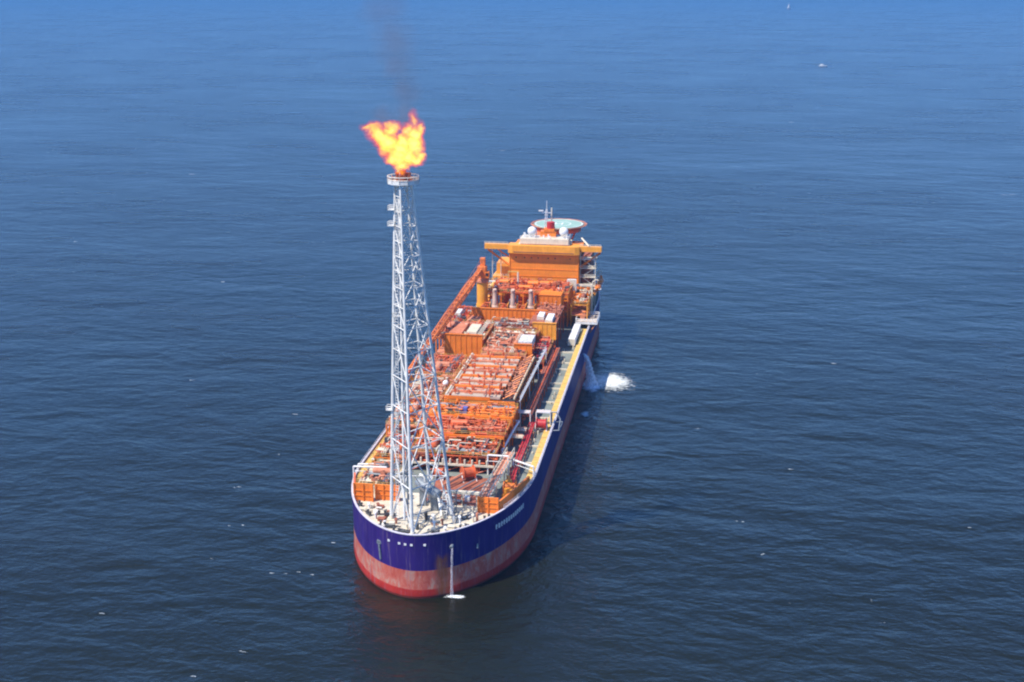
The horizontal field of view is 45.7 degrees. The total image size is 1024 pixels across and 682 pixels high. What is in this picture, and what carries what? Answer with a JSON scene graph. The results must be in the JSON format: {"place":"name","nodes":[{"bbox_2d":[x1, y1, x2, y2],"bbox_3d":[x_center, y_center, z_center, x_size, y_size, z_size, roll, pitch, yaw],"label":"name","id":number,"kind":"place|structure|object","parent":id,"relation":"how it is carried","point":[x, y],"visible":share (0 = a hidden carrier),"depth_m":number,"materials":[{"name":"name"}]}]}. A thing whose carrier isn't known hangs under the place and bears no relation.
{"place":"outdoors","nodes":[
{"label":"outdoors","id":0,"kind":"place"},
{"bbox_2d":[434,380,448,387],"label":"white dome","id":1,"kind":"structure","parent":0,"point":[445,383],"depth_m":404.33,"materials":[{"name":"paint"}]},
{"bbox_2d":[465,316,481,322],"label":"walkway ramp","id":2,"kind":"structure","parent":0,"point":[475,318],"depth_m":486.10,"materials":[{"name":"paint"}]},
{"bbox_2d":[444,351,534,422],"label":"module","id":3,"kind":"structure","parent":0,"point":[489,377],"depth_m":409.51,"materials":[{"name":"orange paint"}]},
{"bbox_2d":[501,475,516,496],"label":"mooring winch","id":4,"kind":"object","parent":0,"point":[508,485],"visible":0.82,"depth_m":342.09,"materials":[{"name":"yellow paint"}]},
{"bbox_2d":[0,0,1023,681],"bbox_3d":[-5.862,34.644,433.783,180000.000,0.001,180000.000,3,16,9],"label":"sea","id":5,"kind":"structure","parent":0,"point":[810,300],"depth_m":579.13,"materials":[{"name":"liquid"}]},
{"bbox_2d":[448,595,462,597],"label":"foam patch","id":6,"kind":"object","parent":5,"relation":"on","point":[455,596],"visible":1,"depth_m":320.83,"materials":[{"name":"white liquid"}]},
{"bbox_2d":[351,204,601,598],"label":"ship","id":7,"kind":"object","parent":5,"relation":"on","point":[485,539],"visible":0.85,"depth_m":339.64,"materials":[{"name":"paint"}]},
{"bbox_2d":[356,457,405,493],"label":"pipe skid","id":8,"kind":"object","parent":7,"relation":"on","point":[383,474],"visible":0.64,"depth_m":348.79,"materials":[{"name":"beige paint"}]},
{"bbox_2d":[373,434,418,464],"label":"pipe skid","id":9,"kind":"object","parent":7,"relation":"on","point":[384,448],"visible":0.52,"depth_m":365.79,"materials":[{"name":"orange paint"}]},
{"bbox_2d":[386,401,430,442],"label":"process module","id":10,"kind":"object","parent":7,"relation":"on","point":[414,419],"visible":0.34,"depth_m":381.14,"materials":[{"name":"orange paint"}]},
{"bbox_2d":[385,170,456,533],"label":"flare tower","id":11,"kind":"structure","parent":7,"relation":"on","point":[404,179],"depth_m":313.87,"materials":[{"name":"white metal"}]},
{"bbox_2d":[415,473,441,515],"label":"knock out drum","id":12,"kind":"object","parent":7,"relation":"on","point":[435,501],"visible":0.82,"depth_m":332.31,"materials":[{"name":"grey metal"}]},
{"bbox_2d":[404,375,453,406],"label":"process module","id":13,"kind":"object","parent":7,"relation":"on","point":[416,389],"visible":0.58,"depth_m":401.97,"materials":[{"name":"red paint"}]},
{"bbox_2d":[431,466,444,480],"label":"hose reel","id":14,"kind":"object","parent":7,"relation":"on","point":[441,469],"visible":0.5,"depth_m":353.20,"materials":[{"name":"red paint"}]},
{"bbox_2d":[415,352,466,379],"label":"process module","id":15,"kind":"object","parent":7,"relation":"on","point":[445,365],"visible":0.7,"depth_m":423.54,"materials":[{"name":"orange paint"}]},
{"bbox_2d":[438,490,456,518],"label":"access stair","id":16,"kind":"object","parent":7,"relation":"on","point":[448,500],"visible":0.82,"depth_m":330.41,"materials":[{"name":"grey metal"}]},
{"bbox_2d":[408,257,489,375],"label":"deck crane","id":17,"kind":"object","parent":7,"relation":"on","point":[481,275],"visible":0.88,"depth_m":487.01,"materials":[{"name":"yellow paint"}]},
{"bbox_2d":[411,434,500,473],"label":"process module","id":18,"kind":"object","parent":7,"relation":"on","point":[468,451],"visible":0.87,"depth_m":360.09,"materials":[{"name":"red paint"}]},
{"bbox_2d":[427,473,489,505],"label":"flexible pipes","id":19,"kind":"object","parent":7,"relation":"on","point":[468,484],"visible":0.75,"depth_m":347.92,"materials":[{"name":"metal"}]},
{"bbox_2d":[451,305,472,321],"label":"process module","id":20,"kind":"object","parent":7,"relation":"on","point":[466,313],"visible":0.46,"depth_m":494.36,"materials":[{"name":"red paint"}]},
{"bbox_2d":[453,309,462,316],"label":"container","id":21,"kind":"object","parent":20,"relation":"on","point":[459,312],"visible":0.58,"depth_m":490.16,"materials":[{"name":"white metal"}]},
{"bbox_2d":[444,333,482,357],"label":"blast wall","id":22,"kind":"structure","parent":7,"relation":"attached to","point":[464,344],"depth_m":450.69,"materials":[{"name":"orange metal"}]},
{"bbox_2d":[435,319,493,367],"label":"process module","id":23,"kind":"object","parent":7,"relation":"on","point":[485,325],"visible":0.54,"depth_m":462.09,"materials":[{"name":"orange paint"}]},
{"bbox_2d":[447,321,469,333],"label":"container","id":24,"kind":"object","parent":23,"relation":"on","point":[460,328],"visible":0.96,"depth_m":459.94,"materials":[{"name":"metal"}]},
{"bbox_2d":[466,324,481,333],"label":"container","id":25,"kind":"object","parent":23,"relation":"on","point":[474,329],"visible":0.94,"depth_m":456.94,"materials":[{"name":"white metal"}]},
{"bbox_2d":[419,415,510,454],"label":"process module","id":26,"kind":"object","parent":7,"relation":"on","point":[480,428],"visible":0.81,"depth_m":371.47,"materials":[{"name":"orange paint"}]},
{"bbox_2d":[460,465,476,482],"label":"hose reel","id":27,"kind":"object","parent":7,"relation":"on","point":[469,472],"visible":0.99,"depth_m":352.08,"materials":[{"name":"red paint"}]},
{"bbox_2d":[428,397,517,445],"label":"process module","id":28,"kind":"object","parent":7,"relation":"on","point":[495,410],"visible":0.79,"depth_m":381.21,"materials":[{"name":"orange paint"}]},
{"bbox_2d":[479,447,514,496],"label":"offloading walkway","id":29,"kind":"structure","parent":7,"relation":"on","point":[499,472],"depth_m":345.47,"materials":[{"name":"beige paint"}]},
{"bbox_2d":[488,277,510,303],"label":"process module","id":30,"kind":"object","parent":7,"relation":"on","point":[491,282],"visible":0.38,"depth_m":523.87,"materials":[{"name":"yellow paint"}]},
{"bbox_2d":[480,327,536,357],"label":"process module","id":31,"kind":"object","parent":7,"relation":"on","point":[499,341],"visible":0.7,"depth_m":453.25,"materials":[{"name":"red paint"}]},
{"bbox_2d":[514,343,532,359],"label":"blast wall","id":32,"kind":"structure","parent":31,"relation":"attached to","point":[524,346],"depth_m":442.79,"materials":[{"name":"orange metal"}]},
{"bbox_2d":[518,334,534,346],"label":"container","id":33,"kind":"object","parent":31,"relation":"on","point":[527,339],"visible":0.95,"depth_m":448.67,"materials":[{"name":"white metal"}]},
{"bbox_2d":[500,420,519,460],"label":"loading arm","id":34,"kind":"object","parent":7,"relation":"on","point":[512,432],"visible":0.54,"depth_m":374.19},
{"bbox_2d":[481,301,538,337],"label":"process module","id":35,"kind":"object","parent":7,"relation":"on","point":[503,306],"visible":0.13,"depth_m":505.93,"materials":[{"name":"orange paint"}]},
{"bbox_2d":[489,288,499,307],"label":"turbine stack","id":36,"kind":"object","parent":35,"relation":"on","point":[493,303],"visible":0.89,"depth_m":496.84,"materials":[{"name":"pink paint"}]},
{"bbox_2d":[507,289,518,308],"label":"turbine stack","id":37,"kind":"object","parent":35,"relation":"on","point":[511,304],"visible":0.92,"depth_m":496.22,"materials":[{"name":"yellow paint"}]},
{"bbox_2d":[525,289,537,308],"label":"turbine stack","id":38,"kind":"object","parent":35,"relation":"on","point":[529,304],"visible":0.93,"depth_m":495.91,"materials":[{"name":"yellow paint"}]},
{"bbox_2d":[486,316,539,343],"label":"process module","id":39,"kind":"object","parent":7,"relation":"on","point":[520,323],"visible":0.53,"depth_m":479.16,"materials":[{"name":"red paint"}]},
{"bbox_2d":[532,322,556,339],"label":"blast wall","id":40,"kind":"structure","parent":39,"relation":"on","point":[547,328],"depth_m":472.98,"materials":[{"name":"orange metal"}]},
{"bbox_2d":[508,434,523,446],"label":"cross platform","id":41,"kind":"structure","parent":7,"relation":"on","point":[517,436],"depth_m":376.78,"materials":[{"name":"beige paint"}]},
{"bbox_2d":[506,422,534,482],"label":"pipe bundle","id":42,"kind":"object","parent":7,"relation":"on","point":[522,445],"visible":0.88,"depth_m":369.25,"materials":[{"name":"red paint"}]},
{"bbox_2d":[515,427,526,437],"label":"cross platform","id":43,"kind":"structure","parent":7,"relation":"on","point":[520,429],"depth_m":382.72,"materials":[{"name":"beige paint"}]},
{"bbox_2d":[516,410,530,424],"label":"bar frame","id":44,"kind":"object","parent":7,"relation":"on","point":[524,411],"visible":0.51,"depth_m":393.68,"materials":[{"name":"white paint"}]},
{"bbox_2d":[489,276,572,326],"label":"process module","id":45,"kind":"object","parent":7,"relation":"on","point":[522,287],"visible":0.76,"depth_m":518.35,"materials":[{"name":"orange paint"}]},
{"bbox_2d":[508,271,518,284],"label":"vent post","id":46,"kind":"object","parent":45,"relation":"on","point":[517,276],"visible":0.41,"depth_m":521.63,"materials":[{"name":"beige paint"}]},
{"bbox_2d":[539,289,563,305],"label":"blast wall","id":47,"kind":"structure","parent":45,"relation":"on","point":[549,296],"depth_m":503.44,"materials":[{"name":"orange metal"}]},
{"bbox_2d":[567,279,575,290],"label":"container","id":48,"kind":"object","parent":45,"relation":"on","point":[572,282],"visible":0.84,"depth_m":523.42,"materials":[{"name":"white paint"}]},
{"bbox_2d":[568,280,575,289],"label":"end door","id":49,"kind":"structure","parent":48,"relation":"in","point":[572,282],"depth_m":523.46,"materials":[{"name":"beige paint"}]},
{"bbox_2d":[517,347,546,401],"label":"raised walkway","id":50,"kind":"structure","parent":7,"relation":"on","point":[537,365],"depth_m":421.21,"materials":[{"name":"white paint"}]},
{"bbox_2d":[534,417,547,431],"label":"hose reel","id":51,"kind":"object","parent":7,"relation":"on","point":[540,423],"visible":1,"depth_m":389.81,"materials":[{"name":"red paint"}]},
{"bbox_2d":[522,347,560,423],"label":"pipe bundle","id":52,"kind":"object","parent":7,"relation":"on","point":[548,368],"visible":0.98,"depth_m":427.86,"materials":[{"name":"red paint"}]},
{"bbox_2d":[532,336,553,373],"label":"process module","id":53,"kind":"object","parent":7,"relation":"on","point":[543,343],"visible":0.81,"depth_m":457.65,"materials":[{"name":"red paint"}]},
{"bbox_2d":[536,410,550,425],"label":"bar frame","id":54,"kind":"object","parent":7,"relation":"on","point":[543,411],"visible":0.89,"depth_m":393.82,"materials":[{"name":"white paint"}]},
{"bbox_2d":[529,301,564,346],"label":"support deck","id":55,"kind":"structure","parent":7,"relation":"on","point":[556,310],"depth_m":491.18,"materials":[{"name":"red paint"}]},
{"bbox_2d":[472,307,547,322],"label":"blast wall","id":56,"kind":"structure","parent":55,"relation":"attached to","point":[486,313],"depth_m":488.10,"materials":[{"name":"orange metal"}]},
{"bbox_2d":[537,311,545,319],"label":"container","id":57,"kind":"object","parent":55,"relation":"on","point":[541,315],"visible":1,"depth_m":478.87,"materials":[{"name":"white metal"}]},
{"bbox_2d":[545,313,554,322],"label":"container","id":58,"kind":"object","parent":55,"relation":"on","point":[550,317],"visible":1,"depth_m":475.91,"materials":[{"name":"white metal"}]},
{"bbox_2d":[551,411,562,430],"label":"davit crane","id":59,"kind":"object","parent":7,"relation":"on","point":[559,421],"visible":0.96,"depth_m":392.71,"materials":[{"name":"grey metal"}]},
{"bbox_2d":[553,283,592,314],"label":"white cross beam","id":60,"kind":"structure","parent":7,"relation":"on","point":[586,285],"depth_m":524.42,"materials":[{"name":"white metal"}]},
{"bbox_2d":[568,324,580,345],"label":"container","id":61,"kind":"object","parent":7,"relation":"on","point":[574,334],"visible":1,"depth_m":488.47,"materials":[{"name":"white metal"}]},
{"bbox_2d":[568,339,574,344],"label":"end door","id":62,"kind":"structure","parent":61,"relation":"in","point":[569,340],"depth_m":482.70,"materials":[{"name":"beige paint"}]},
{"bbox_2d":[570,287,592,325],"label":"process module","id":63,"kind":"object","parent":7,"relation":"on","point":[580,297],"visible":0.97,"depth_m":517.71,"materials":[{"name":"yellow paint"}]},
{"bbox_2d":[575,312,599,332],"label":"boat landing platform","id":64,"kind":"object","parent":7,"relation":"attached to","point":[593,320],"visible":0.94,"depth_m":508.97,"materials":[{"name":"white paint"}]},
{"bbox_2d":[583,354,597,387],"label":"water discharge","id":65,"kind":"object","parent":7,"relation":"attached to","point":[590,374],"visible":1,"depth_m":486.02,"materials":[{"name":"blue liquid"}]},
{"bbox_2d":[590,276,599,300],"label":"davit","id":66,"kind":"object","parent":7,"relation":"on","point":[594,293],"visible":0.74,"depth_m":534.43,"materials":[{"name":"beige paint"}]},
{"bbox_2d":[594,281,601,290],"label":"lifeboat","id":67,"kind":"object","parent":66,"relation":"hanging from","point":[598,287],"visible":0.98,"depth_m":532.95,"materials":[{"name":"orange paint"}]},
{"bbox_2d":[583,382,599,391],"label":"foam patch","id":68,"kind":"object","parent":5,"relation":"on","point":[592,389],"visible":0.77,"depth_m":487.48,"materials":[{"name":"blue liquid"}]},
{"bbox_2d":[590,373,627,389],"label":"foam patch","id":69,"kind":"object","parent":5,"relation":"on","point":[609,380],"visible":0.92,"depth_m":495.50,"materials":[{"name":"white liquid"}]},
{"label":"davit","id":70,"kind":"object","parent":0,"visible":0},
{"bbox_2d":[596,275,604,284],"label":"lifeboat","id":71,"kind":"object","parent":70,"relation":"hanging from","point":[601,279],"visible":0.65,"depth_m":544.48,"materials":[{"name":"blue paint"}]}
]}

